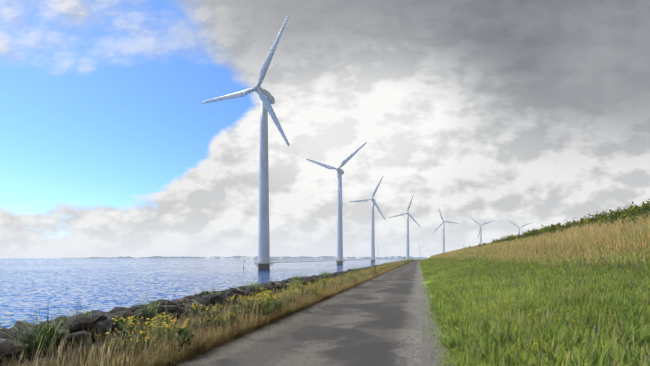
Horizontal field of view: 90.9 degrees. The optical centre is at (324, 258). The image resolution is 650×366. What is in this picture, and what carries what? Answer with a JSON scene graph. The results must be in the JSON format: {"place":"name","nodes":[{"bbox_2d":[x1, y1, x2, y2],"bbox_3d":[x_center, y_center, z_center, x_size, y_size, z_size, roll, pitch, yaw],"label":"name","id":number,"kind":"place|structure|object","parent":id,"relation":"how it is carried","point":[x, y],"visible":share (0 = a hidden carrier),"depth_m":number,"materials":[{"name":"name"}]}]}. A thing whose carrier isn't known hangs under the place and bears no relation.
{"place":"outdoors","nodes":[
{"label":"outdoors","id":0,"kind":"place"},
{"bbox_2d":[0,258,427,328],"bbox_3d":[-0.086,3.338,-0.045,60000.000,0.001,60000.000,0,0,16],"label":"water","id":1,"kind":"structure","parent":0,"point":[61,283],"depth_m":52.49,"materials":[{"name":"blue liquid"}]},
{"bbox_2d":[202,15,288,269],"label":"wind turbine","id":2,"kind":"object","parent":1,"relation":"on","point":[267,99],"visible":1,"depth_m":89.82,"materials":[{"name":"paint"}]},
{"bbox_2d":[270,259,339,262],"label":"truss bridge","id":3,"kind":"structure","parent":1,"relation":"on","point":[298,260],"depth_m":116.59,"materials":[{"name":"silver metal"}]},
{"bbox_2d":[307,142,366,263],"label":"wind turbine","id":4,"kind":"object","parent":1,"relation":"on","point":[340,172],"visible":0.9,"depth_m":169.66,"materials":[{"name":"paint"}]},
{"bbox_2d":[348,176,384,261],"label":"wind turbine","id":5,"kind":"object","parent":1,"relation":"on","point":[372,199],"visible":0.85,"depth_m":254.67,"materials":[{"name":"paint"}]},
{"bbox_2d":[376,258,407,259],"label":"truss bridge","id":6,"kind":"structure","parent":1,"relation":"on","point":[393,258],"depth_m":297.09,"materials":[{"name":"silver metal"}]},
{"bbox_2d":[388,194,419,259],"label":"wind turbine","id":7,"kind":"object","parent":1,"relation":"on","point":[407,241],"visible":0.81,"depth_m":332.25,"materials":[{"name":"paint"}]},
{"bbox_2d":[433,207,458,252],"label":"wind turbine","id":8,"kind":"object","parent":1,"relation":"on","point":[443,244],"visible":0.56,"depth_m":408.34,"materials":[{"name":"paint"}]},
{"bbox_2d":[469,216,494,243],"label":"wind turbine","id":9,"kind":"object","parent":1,"relation":"on","point":[480,231],"visible":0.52,"depth_m":453.88,"materials":[{"name":"paint"}]},
{"bbox_2d":[508,220,532,234],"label":"wind turbine","id":10,"kind":"object","parent":1,"relation":"on","point":[519,227],"visible":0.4,"depth_m":487.05,"materials":[{"name":"paint"}]},
{"bbox_2d":[89,256,426,257],"bbox_3d":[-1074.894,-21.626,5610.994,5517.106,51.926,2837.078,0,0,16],"label":"shore land","id":11,"kind":"structure","parent":0,"point":[257,257],"depth_m":6278.93,"materials":[{"name":"grey"}]},
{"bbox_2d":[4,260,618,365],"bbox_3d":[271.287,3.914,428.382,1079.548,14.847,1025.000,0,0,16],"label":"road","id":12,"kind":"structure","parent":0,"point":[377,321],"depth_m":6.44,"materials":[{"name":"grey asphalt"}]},
{"bbox_2d":[0,260,403,365],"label":"rocky shore","id":13,"kind":"structure","parent":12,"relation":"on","point":[103,320],"depth_m":8.78,"materials":[{"name":"grey stone"}]},
{"bbox_2d":[0,258,422,365],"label":"grass verge","id":14,"kind":"structure","parent":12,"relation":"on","point":[168,342],"depth_m":6.09,"materials":[{"name":"green plant"}]},
{"bbox_2d":[460,198,649,255],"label":"weeds","id":15,"kind":"object","parent":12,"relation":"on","point":[602,217],"visible":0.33,"depth_m":25.62,"materials":[{"name":"green plant"}]},
{"bbox_2d":[0,0,649,257],"label":"sky","id":16,"kind":"structure","parent":0,"point":[520,112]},
{"bbox_2d":[419,250,649,365],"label":"grass","id":17,"kind":"structure","parent":0,"point":[505,314],"depth_m":5.59,"materials":[{"name":"green plant"}]},
{"bbox_2d":[429,211,649,270],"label":"tall grass","id":18,"kind":"structure","parent":0,"point":[580,243],"depth_m":13.96,"materials":[{"name":"beige plant"}]}
]}

